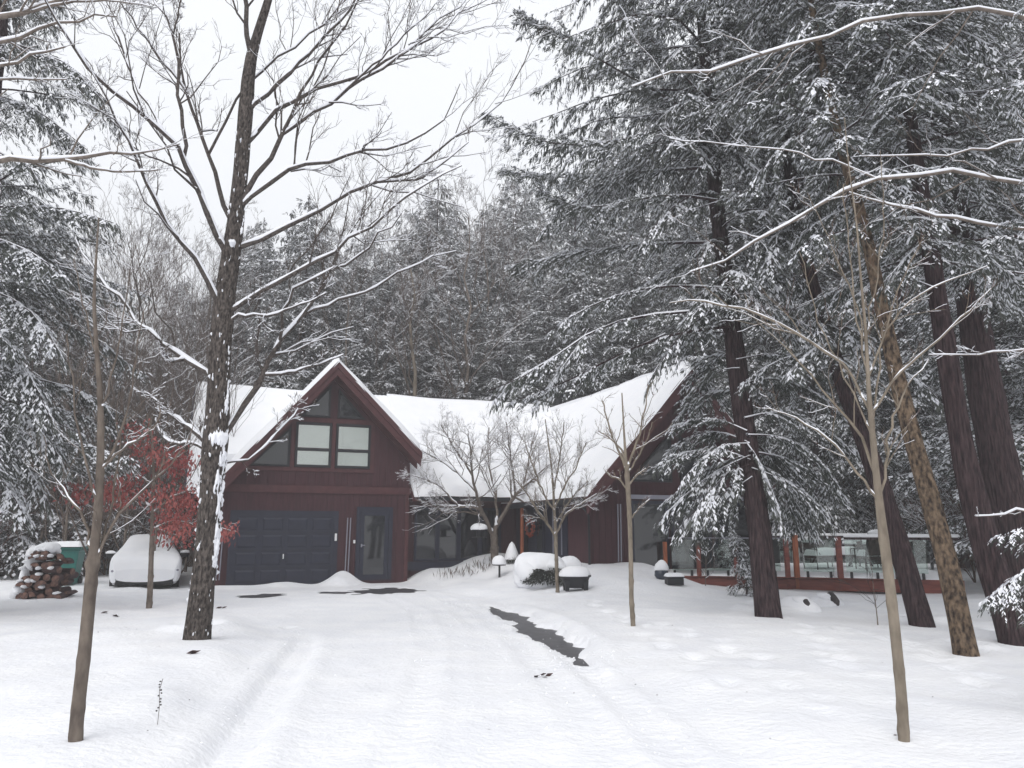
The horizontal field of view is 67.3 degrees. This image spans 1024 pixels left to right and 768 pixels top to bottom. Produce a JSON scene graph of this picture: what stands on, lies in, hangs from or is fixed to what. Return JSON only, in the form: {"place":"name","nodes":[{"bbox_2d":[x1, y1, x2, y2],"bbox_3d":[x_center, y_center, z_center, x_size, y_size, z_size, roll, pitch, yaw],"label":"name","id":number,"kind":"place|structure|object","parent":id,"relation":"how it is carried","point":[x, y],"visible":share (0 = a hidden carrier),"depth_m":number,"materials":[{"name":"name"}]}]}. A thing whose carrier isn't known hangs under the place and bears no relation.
{"place":"outdoors","nodes":[
{"label":"outdoors","id":0,"kind":"place"},
{"bbox_2d":[237,587,588,665],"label":"driveway","id":1,"kind":"structure","parent":0,"point":[551,639],"depth_m":12.96,"materials":[{"name":"grey asphalt"}]},
{"bbox_2d":[79,594,742,767],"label":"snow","id":2,"kind":"structure","parent":1,"relation":"on","point":[567,702],"depth_m":7.86,"materials":[{"name":"white snow"}]},
{"bbox_2d":[0,549,1023,767],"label":"ground","id":3,"kind":"structure","parent":0,"point":[794,688],"depth_m":7.89,"materials":[{"name":"white snow"}]},
{"bbox_2d":[0,167,78,567],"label":"hemlock tree","id":4,"kind":"object","parent":3,"relation":"on","point":[14,203],"visible":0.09,"depth_m":32.03,"materials":[{"name":"green plant"}]},
{"bbox_2d":[0,213,137,579],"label":"hemlock tree","id":5,"kind":"object","parent":3,"relation":"on","point":[23,541],"visible":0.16,"depth_m":25.92,"materials":[{"name":"green plant"}]},
{"bbox_2d":[50,541,87,583],"bbox_3d":[-12.571,5.062,21.746,0.880,1.233,0.900,3,-11,-14],"label":"wheelie bin","id":6,"kind":"object","parent":3,"relation":"on","point":[74,551],"visible":0.59,"depth_m":21.52,"materials":[{"name":"green plastic"}]},
{"bbox_2d":[2,228,138,542],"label":"bare tree","id":7,"kind":"object","parent":3,"relation":"on","point":[42,527],"visible":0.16,"depth_m":25.45,"materials":[{"name":"grey plant"}]},
{"bbox_2d":[1,290,149,572],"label":"hemlock tree","id":8,"kind":"object","parent":3,"relation":"on","point":[104,557],"visible":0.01,"depth_m":30.23,"materials":[{"name":"green plant"}]},
{"bbox_2d":[0,0,154,540],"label":"hemlock tree","id":9,"kind":"object","parent":3,"relation":"on","point":[24,416],"visible":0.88,"depth_m":15.08,"materials":[{"name":"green plant"}]},
{"bbox_2d":[6,217,170,541],"bbox_3d":[-12.844,0.275,23.091,4.274,11.430,4.947,10,-15,-42],"label":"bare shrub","id":10,"kind":"object","parent":3,"relation":"on","point":[65,527],"visible":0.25,"depth_m":22.84,"materials":[{"name":"grey plant"}]},
{"bbox_2d":[7,168,193,554],"bbox_3d":[-11.472,-0.295,21.334,5.207,12.031,4.499,4,-12,-21],"label":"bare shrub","id":11,"kind":"object","parent":3,"relation":"on","point":[113,402],"visible":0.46,"depth_m":21.58,"materials":[{"name":"grey plant"}]},
{"bbox_2d":[9,146,193,561],"bbox_3d":[-19.423,-1.761,36.999,7.082,20.785,8.289,-1,-11,6],"label":"bare tree","id":12,"kind":"object","parent":3,"relation":"on","point":[147,220],"visible":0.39,"depth_m":38.27,"materials":[{"name":"grey plant"}]},
{"bbox_2d":[55,483,162,574],"bbox_3d":[-13.752,4.944,26.140,3.412,3.330,3.264,-1,-11,7],"label":"bare shrub","id":13,"kind":"object","parent":3,"relation":"on","point":[113,541],"visible":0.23,"depth_m":25.97,"materials":[{"name":"brown plant"}]},
{"bbox_2d":[21,217,200,741],"bbox_3d":[-3.031,0.740,5.790,1.263,4.070,0.877,4,-12,-20],"label":"sapling","id":14,"kind":"object","parent":3,"relation":"on","point":[92,563],"visible":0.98,"depth_m":5.60,"materials":[{"name":"brown plant"}]},
{"bbox_2d":[0,0,221,183],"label":"bare tree","id":15,"kind":"object","parent":3,"relation":"on","point":[38,5],"visible":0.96,"depth_m":9.93,"materials":[{"name":"grey plant"}]},
{"bbox_2d":[59,201,209,550],"bbox_3d":[-12.194,-0.059,24.387,5.468,12.633,4.724,3,-11,-14],"label":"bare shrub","id":16,"kind":"object","parent":3,"relation":"on","point":[126,520],"visible":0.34,"depth_m":24.53,"materials":[{"name":"grey plant"}]},
{"bbox_2d":[88,318,183,563],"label":"hemlock tree","id":17,"kind":"object","parent":3,"relation":"on","point":[139,413],"visible":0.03,"depth_m":36.17,"materials":[{"name":"green plant"}]},
{"bbox_2d":[64,146,214,457],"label":"bare tree","id":18,"kind":"object","parent":3,"relation":"on","point":[164,260],"visible":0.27,"depth_m":41.05,"materials":[{"name":"grey plant"}]},
{"bbox_2d":[54,214,237,573],"bbox_3d":[-13.842,-0.152,28.392,6.249,14.437,5.399,-3,-11,13],"label":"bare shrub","id":19,"kind":"object","parent":3,"relation":"on","point":[122,454],"visible":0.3,"depth_m":28.31,"materials":[{"name":"grey plant"}]},
{"bbox_2d":[53,414,239,608],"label":"oak sapling","id":20,"kind":"object","parent":3,"relation":"on","point":[169,523],"visible":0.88,"depth_m":15.68,"materials":[{"name":"red plant"}]},
{"bbox_2d":[105,534,189,586],"bbox_3d":[-11.071,5.375,23.426,2.292,1.593,4.580,5,-12,-23],"label":"parked car","id":21,"kind":"object","parent":3,"relation":"on","point":[129,561],"visible":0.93,"depth_m":21.54,"materials":[{"name":"grey paint"}]},
{"bbox_2d":[78,208,253,533],"bbox_3d":[-14.568,-0.031,30.673,6.509,15.039,5.624,-2,-11,11],"label":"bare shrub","id":22,"kind":"object","parent":3,"relation":"on","point":[160,361],"visible":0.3,"depth_m":30.92,"materials":[{"name":"grey plant"}]},
{"bbox_2d":[106,240,252,550],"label":"bare tree","id":23,"kind":"object","parent":3,"relation":"on","point":[150,469],"visible":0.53,"depth_m":22.71,"materials":[{"name":"grey plant"}]},
{"bbox_2d":[116,234,257,571],"bbox_3d":[-12.073,0.536,29.038,4.949,13.234,5.728,-2,-11,10],"label":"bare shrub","id":24,"kind":"object","parent":3,"relation":"on","point":[186,562],"visible":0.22,"depth_m":29.12,"materials":[{"name":"grey plant"}]},
{"bbox_2d":[137,277,237,557],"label":"hemlock tree","id":25,"kind":"object","parent":3,"relation":"on","point":[203,301],"visible":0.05,"depth_m":40.47,"materials":[{"name":"green plant"}]},
{"bbox_2d":[128,226,257,535],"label":"bare tree","id":26,"kind":"object","parent":3,"relation":"on","point":[185,347],"visible":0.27,"depth_m":33.44,"materials":[{"name":"grey plant"}]},
{"bbox_2d":[117,230,269,550],"bbox_3d":[-10.861,0.532,25.680,4.499,12.031,5.207,6,-12,-29],"label":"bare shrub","id":27,"kind":"object","parent":3,"relation":"on","point":[198,401],"visible":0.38,"depth_m":25.32,"materials":[{"name":"grey plant"}]},
{"bbox_2d":[153,207,278,566],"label":"bare tree","id":28,"kind":"object","parent":3,"relation":"on","point":[191,553],"visible":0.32,"depth_m":34.56,"materials":[{"name":"grey plant"}]},
{"bbox_2d":[164,260,284,503],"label":"bare tree","id":29,"kind":"object","parent":3,"relation":"on","point":[231,351],"visible":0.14,"depth_m":31.92,"materials":[{"name":"grey plant"}]},
{"bbox_2d":[157,200,292,397],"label":"bare tree","id":30,"kind":"object","parent":3,"relation":"on","point":[246,282],"visible":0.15,"depth_m":36.26,"materials":[{"name":"grey plant"}]},
{"bbox_2d":[165,218,305,550],"bbox_3d":[-12.777,0.181,37.562,7.568,17.517,7.608,3,-11,-17],"label":"hemlock tree","id":31,"kind":"object","parent":3,"relation":"on","point":[266,271],"visible":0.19,"depth_m":38.04,"materials":[{"name":"green plant"}]},
{"bbox_2d":[234,293,314,388],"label":"hemlock tree","id":32,"kind":"object","parent":3,"relation":"on","point":[278,362],"visible":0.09,"depth_m":35.37,"materials":[{"name":"green plant"}]},
{"bbox_2d":[238,194,354,389],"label":"hemlock tree","id":33,"kind":"object","parent":3,"relation":"on","point":[319,346],"visible":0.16,"depth_m":36.79,"materials":[{"name":"green plant"}]},
{"bbox_2d":[22,0,576,639],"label":"maple tree","id":34,"kind":"object","parent":3,"relation":"on","point":[218,422],"visible":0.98,"depth_m":11.22,"materials":[{"name":"brown plant"}]},
{"bbox_2d":[306,238,382,382],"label":"hemlock tree","id":35,"kind":"object","parent":3,"relation":"on","point":[334,326],"visible":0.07,"depth_m":40.39,"materials":[{"name":"green plant"}]},
{"bbox_2d":[283,197,444,393],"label":"bare tree","id":36,"kind":"object","parent":3,"relation":"on","point":[348,324],"visible":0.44,"depth_m":35.14,"materials":[{"name":"grey plant"}]},
{"bbox_2d":[325,293,406,394],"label":"hemlock tree","id":37,"kind":"object","parent":3,"relation":"on","point":[358,345],"visible":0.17,"depth_m":35.66,"materials":[{"name":"green plant"}]},
{"bbox_2d":[302,156,442,391],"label":"bare tree","id":38,"kind":"object","parent":3,"relation":"on","point":[377,342],"visible":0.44,"depth_m":36.34,"materials":[{"name":"grey plant"}]},
{"bbox_2d":[336,225,417,362],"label":"hemlock tree","id":39,"kind":"object","parent":3,"relation":"on","point":[377,250],"visible":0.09,"depth_m":49.18,"materials":[{"name":"green plant"}]},
{"bbox_2d":[306,154,452,360],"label":"bare tree","id":40,"kind":"object","parent":3,"relation":"on","point":[361,176],"visible":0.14,"depth_m":42.12,"materials":[{"name":"grey plant"}]},
{"bbox_2d":[335,252,436,394],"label":"hemlock tree","id":41,"kind":"object","parent":3,"relation":"on","point":[377,300],"visible":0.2,"depth_m":36.64,"materials":[{"name":"green plant"}]},
{"bbox_2d":[356,241,470,397],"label":"bare tree","id":42,"kind":"object","parent":3,"relation":"on","point":[410,311],"visible":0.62,"depth_m":33.80,"materials":[{"name":"beige plant"}]},
{"bbox_2d":[392,278,464,396],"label":"hemlock tree","id":43,"kind":"object","parent":3,"relation":"on","point":[441,324],"visible":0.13,"depth_m":36.57,"materials":[{"name":"green plant"}]},
{"bbox_2d":[374,179,495,398],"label":"hemlock tree","id":44,"kind":"object","parent":3,"relation":"on","point":[439,231],"visible":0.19,"depth_m":39.62,"materials":[{"name":"green plant"}]},
{"bbox_2d":[423,277,509,400],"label":"hemlock tree","id":45,"kind":"object","parent":3,"relation":"on","point":[474,315],"visible":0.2,"depth_m":35.57,"materials":[{"name":"green plant"}]},
{"bbox_2d":[404,140,547,398],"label":"bare tree","id":46,"kind":"object","parent":3,"relation":"on","point":[467,359],"visible":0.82,"depth_m":34.38,"materials":[{"name":"grey plant"}]},
{"bbox_2d":[397,402,561,559],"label":"ornamental tree","id":47,"kind":"object","parent":3,"relation":"on","point":[494,547],"visible":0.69,"depth_m":23.97,"materials":[{"name":"grey plant"}]},
{"bbox_2d":[442,218,526,381],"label":"hemlock tree","id":48,"kind":"object","parent":3,"relation":"on","point":[484,275],"visible":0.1,"depth_m":41.37,"materials":[{"name":"green plant"}]},
{"bbox_2d":[183,358,786,585],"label":"house","id":49,"kind":"structure","parent":3,"relation":"on","point":[325,494],"depth_m":23.89,"materials":[{"name":"red"}]},
{"bbox_2d":[251,428,290,466],"bbox_3d":[-7.360,1.882,23.423,1.180,1.220,0.060,4,-12,-22],"label":"window","id":50,"kind":"structure","parent":49,"relation":"in","point":[277,454],"depth_m":23.47,"materials":[{"name":"grey glass"}]},
{"bbox_2d":[231,515,333,584],"bbox_3d":[-6.827,4.979,23.035,2.880,2.050,0.090,4,-12,-22],"label":"garage door","id":51,"kind":"structure","parent":49,"relation":"in","point":[268,549],"depth_m":23.03,"materials":[{"name":"grey paint"}]},
{"bbox_2d":[294,422,331,467],"bbox_3d":[-6.168,1.888,23.906,1.090,1.390,0.070,4,-12,-22],"label":"window","id":52,"kind":"structure","parent":49,"relation":"in","point":[316,430],"depth_m":23.91,"materials":[{"name":"grey glass"}]},
{"bbox_2d":[302,385,331,417],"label":"window","id":53,"kind":"structure","parent":49,"relation":"in","point":[323,410],"depth_m":24.22,"materials":[{"name":"grey glass"}]},
{"bbox_2d":[335,424,370,468],"bbox_3d":[-5.023,1.975,24.361,1.090,1.390,0.070,4,-12,-22],"label":"window","id":54,"kind":"structure","parent":49,"relation":"in","point":[356,433],"depth_m":24.36,"materials":[{"name":"grey glass"}]},
{"bbox_2d":[354,507,392,579],"bbox_3d":[-4.309,4.977,24.064,1.140,2.240,0.103,4,-12,-22],"label":"entry door","id":55,"kind":"structure","parent":49,"relation":"in","point":[374,525],"depth_m":24.07,"materials":[{"name":"blue paint"}]},
{"bbox_2d":[413,507,437,560],"bbox_3d":[-2.810,4.890,25.100,0.770,1.720,0.070,4,-12,-22],"label":"window","id":56,"kind":"structure","parent":49,"relation":"in","point":[425,544],"depth_m":25.08,"materials":[{"name":"grey glass"}]},
{"bbox_2d":[437,507,458,560],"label":"window","id":57,"kind":"structure","parent":49,"relation":"in","point":[448,529],"depth_m":25.35,"materials":[{"name":"grey glass"}]},
{"bbox_2d":[458,508,479,560],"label":"window","id":58,"kind":"structure","parent":49,"relation":"in","point":[469,547],"depth_m":25.63,"materials":[{"name":"grey glass"}]},
{"bbox_2d":[480,508,500,554],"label":"window","id":59,"kind":"structure","parent":49,"relation":"in","point":[485,543],"depth_m":25.92,"materials":[{"name":"grey glass"}]},
{"bbox_2d":[524,506,544,552],"bbox_3d":[0.665,4.988,24.946,0.065,2.050,1.880,4,-12,-22],"label":"door","id":60,"kind":"structure","parent":49,"relation":"in","point":[535,543],"depth_m":24.78,"materials":[{"name":"grey paint"}]},
{"bbox_2d":[631,501,669,567],"bbox_3d":[3.960,4.321,22.119,1.250,1.900,0.070,4,-12,-22],"label":"window","id":61,"kind":"structure","parent":49,"relation":"in","point":[647,546],"depth_m":22.11,"materials":[{"name":"grey glass"}]},
{"bbox_2d":[630,436,672,482],"bbox_3d":[4.052,2.168,22.574,1.450,1.400,0.060,4,-12,-22],"label":"window","id":62,"kind":"structure","parent":49,"relation":"in","point":[656,456],"depth_m":22.62,"materials":[{"name":"grey glass"}]},
{"bbox_2d":[670,501,713,567],"bbox_3d":[5.281,4.421,22.643,1.400,1.900,0.070,4,-12,-22],"label":"window","id":63,"kind":"structure","parent":49,"relation":"in","point":[681,558],"depth_m":22.52,"materials":[{"name":"grey glass"}]},
{"bbox_2d":[713,502,749,566],"bbox_3d":[6.672,4.526,23.195,1.400,1.900,0.070,4,-12,-22],"label":"window","id":64,"kind":"structure","parent":49,"relation":"in","point":[742,531],"depth_m":23.27,"materials":[{"name":"grey glass"}]},
{"bbox_2d":[413,138,578,401],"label":"bare tree","id":65,"kind":"object","parent":3,"relation":"on","point":[508,250],"visible":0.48,"depth_m":38.22,"materials":[{"name":"grey plant"}]},
{"bbox_2d":[463,302,539,402],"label":"hemlock tree","id":66,"kind":"object","parent":3,"relation":"on","point":[489,384],"visible":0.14,"depth_m":35.09,"materials":[{"name":"green plant"}]},
{"bbox_2d":[473,176,564,385],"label":"hemlock tree","id":67,"kind":"object","parent":3,"relation":"on","point":[526,228],"visible":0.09,"depth_m":43.84,"materials":[{"name":"green plant"}]},
{"bbox_2d":[498,178,567,353],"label":"hemlock tree","id":68,"kind":"object","parent":3,"relation":"on","point":[532,206],"visible":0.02,"depth_m":49.20,"materials":[{"name":"green plant"}]},
{"bbox_2d":[503,275,588,406],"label":"hemlock tree","id":69,"kind":"object","parent":3,"relation":"on","point":[541,319],"visible":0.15,"depth_m":36.70,"materials":[{"name":"green plant"}]},
{"bbox_2d":[513,552,581,587],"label":"evergreen shrub","id":70,"kind":"object","parent":3,"relation":"on","point":[534,569],"visible":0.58,"depth_m":19.67,"materials":[{"name":"white plant"}]},
{"bbox_2d":[499,408,618,592],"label":"sapling","id":71,"kind":"object","parent":3,"relation":"on","point":[545,519],"visible":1,"depth_m":18.50,"materials":[{"name":"beige plant"}]},
{"bbox_2d":[507,166,636,402],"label":"hemlock tree","id":72,"kind":"object","parent":3,"relation":"on","point":[573,246],"visible":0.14,"depth_m":39.28,"materials":[{"name":"green plant"}]},
{"bbox_2d":[559,566,590,590],"bbox_3d":[1.494,4.619,18.323,0.787,0.582,0.613,1,-11,-6],"label":"planter","id":73,"kind":"object","parent":3,"relation":"on","point":[575,576],"visible":1,"depth_m":18.12,"materials":[{"name":"black metal"}]},
{"bbox_2d":[542,285,624,405],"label":"hemlock tree","id":74,"kind":"object","parent":3,"relation":"on","point":[589,348],"visible":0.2,"depth_m":35.79,"materials":[{"name":"green plant"}]},
{"bbox_2d":[550,111,668,397],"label":"hemlock tree","id":75,"kind":"object","parent":3,"relation":"on","point":[619,235],"visible":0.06,"depth_m":41.80,"materials":[{"name":"green plant"}]},
{"bbox_2d":[584,234,681,392],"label":"hemlock tree","id":76,"kind":"object","parent":3,"relation":"on","point":[640,281],"visible":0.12,"depth_m":37.08,"materials":[{"name":"green plant"}]},
{"bbox_2d":[593,379,673,625],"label":"sapling","id":77,"kind":"object","parent":3,"relation":"on","point":[626,466],"visible":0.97,"depth_m":12.28,"materials":[{"name":"beige plant"}]},
{"bbox_2d":[608,55,708,369],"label":"hemlock tree","id":78,"kind":"object","parent":3,"relation":"on","point":[645,223],"visible":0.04,"depth_m":46.77,"materials":[{"name":"green plant"}]},
{"bbox_2d":[479,0,895,618],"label":"hemlock tree","id":79,"kind":"object","parent":3,"relation":"on","point":[757,468],"visible":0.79,"depth_m":14.25,"materials":[{"name":"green plant"}]},
{"bbox_2d":[628,206,793,551],"bbox_3d":[8.114,-0.176,34.747,8.409,17.179,8.453,-9,-14,39],"label":"hemlock tree","id":80,"kind":"object","parent":3,"relation":"on","point":[669,329],"visible":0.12,"depth_m":34.70,"materials":[{"name":"green plant"}]},
{"bbox_2d":[649,40,808,461],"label":"hemlock tree","id":81,"kind":"object","parent":3,"relation":"on","point":[663,214],"visible":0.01,"depth_m":41.28,"materials":[{"name":"green plant"}]},
{"bbox_2d":[725,534,752,596],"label":"evergreen","id":82,"kind":"object","parent":3,"relation":"on","point":[740,546],"visible":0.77,"depth_m":17.56,"materials":[{"name":"green plant"}]},
{"bbox_2d":[695,1,859,562],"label":"hemlock tree","id":83,"kind":"object","parent":3,"relation":"on","point":[755,351],"visible":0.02,"depth_m":35.53,"materials":[{"name":"green plant"}]},
{"bbox_2d":[624,0,969,627],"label":"hemlock tree","id":84,"kind":"object","parent":3,"relation":"on","point":[917,608],"visible":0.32,"depth_m":13.34,"materials":[{"name":"green plant"}]},
{"bbox_2d":[780,596,821,611],"bbox_3d":[5.328,4.159,14.245,0.751,0.469,0.538,0,-11,0],"label":"rock","id":85,"kind":"object","parent":3,"relation":"on","point":[803,603],"visible":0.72,"depth_m":14.08,"materials":[{"name":"stone"}]},
{"bbox_2d":[713,143,911,563],"bbox_3d":[13.946,-5.135,39.376,9.720,31.039,10.194,0,-11,0],"label":"hemlock tree","id":86,"kind":"object","parent":3,"relation":"on","point":[808,559],"visible":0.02,"depth_m":36.73,"materials":[{"name":"green plant"}]},
{"bbox_2d":[662,533,964,593],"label":"deck","id":87,"kind":"structure","parent":3,"relation":"on","point":[795,574],"depth_m":21.22,"materials":[{"name":"red wood"}]},
{"bbox_2d":[798,536,835,569],"bbox_3d":[8.978,4.976,22.572,1.044,1.001,0.821,6,-12,-28],"label":"patio chair","id":88,"kind":"object","parent":87,"relation":"on","point":[806,551],"visible":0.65,"depth_m":22.36,"materials":[{"name":"plastic"}]},
{"bbox_2d":[620,5,1023,518],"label":"bare tree","id":89,"kind":"object","parent":3,"relation":"on","point":[983,175],"visible":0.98,"depth_m":9.24,"materials":[{"name":"grey plant"}]},
{"bbox_2d":[723,0,926,562],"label":"hemlock tree","id":90,"kind":"object","parent":3,"relation":"on","point":[814,448],"visible":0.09,"depth_m":30.51,"materials":[{"name":"green plant"}]},
{"bbox_2d":[678,0,979,656],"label":"hemlock tree","id":91,"kind":"object","parent":3,"relation":"on","point":[961,628],"visible":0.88,"depth_m":11.08,"materials":[{"name":"green plant"}]},
{"bbox_2d":[669,117,998,741],"bbox_3d":[2.577,0.307,6.150,2.435,5.264,0.953,-4,-11,19],"label":"sapling","id":92,"kind":"object","parent":3,"relation":"on","point":[903,727],"visible":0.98,"depth_m":6.11,"materials":[{"name":"beige plant"}]},
{"bbox_2d":[767,10,958,563],"bbox_3d":[15.156,-5.458,34.962,9.342,27.393,9.566,1,-11,-5],"label":"hemlock tree","id":93,"kind":"object","parent":3,"relation":"on","point":[862,516],"visible":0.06,"depth_m":31.68,"materials":[{"name":"green plant"}]},
{"bbox_2d":[732,0,1023,646],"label":"hemlock tree","id":94,"kind":"object","parent":3,"relation":"on","point":[993,570],"visible":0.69,"depth_m":11.49,"materials":[{"name":"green plant"}]},
{"bbox_2d":[744,0,1023,615],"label":"hemlock tree","id":95,"kind":"object","parent":3,"relation":"on","point":[1000,468],"visible":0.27,"depth_m":14.26,"materials":[{"name":"green plant"}]},
{"bbox_2d":[795,15,1014,568],"bbox_3d":[15.297,-6.020,31.453,8.769,27.142,8.564,3,-11,-15],"label":"hemlock tree","id":96,"kind":"object","parent":3,"relation":"on","point":[896,431],"visible":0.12,"depth_m":29.58,"materials":[{"name":"green plant"}]},
{"bbox_2d":[840,113,1022,567],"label":"hemlock tree","id":97,"kind":"object","parent":3,"relation":"on","point":[967,563],"depth_m":32.65,"materials":[{"name":"green plant"}]},
{"bbox_2d":[895,445,975,582],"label":"tree","id":98,"kind":"object","parent":3,"relation":"on","point":[973,578],"visible":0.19,"depth_m":23.54,"materials":[{"name":"brown plant"}]},
{"bbox_2d":[871,0,1023,559],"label":"hemlock tree","id":99,"kind":"object","parent":3,"relation":"on","point":[937,440],"visible":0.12,"depth_m":23.27,"materials":[{"name":"green plant"}]},
{"bbox_2d":[894,0,1023,563],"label":"hemlock tree","id":100,"kind":"object","parent":3,"relation":"on","point":[1015,329],"visible":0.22,"depth_m":20.33,"materials":[{"name":"green plant"}]},
{"bbox_2d":[977,0,1023,631],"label":"hemlock tree","id":101,"kind":"object","parent":3,"relation":"on","point":[1013,586],"visible":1,"depth_m":6.58,"materials":[{"name":"green plant"}]},
{"bbox_2d":[0,0,1023,386],"label":"sky","id":102,"kind":"structure","parent":0,"point":[416,96],"materials":[{"name":"white"}]},
{"bbox_3d":[-11.343,4.784,18.631,0.170,0.170,0.426,-2,-11,-5],"label":"firewood log","id":103,"kind":"object","parent":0,"visible":0},
{"bbox_3d":[-11.293,4.644,18.614,0.210,0.105,0.426,31,-18,-10],"label":"firewood log","id":104,"kind":"object","parent":103,"relation":"on","visible":0},
{"bbox_2d":[9,542,61,598],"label":"snow","id":105,"kind":"structure","parent":104,"relation":"on","point":[50,547],"depth_m":18.09,"materials":[{"name":"white snow"}]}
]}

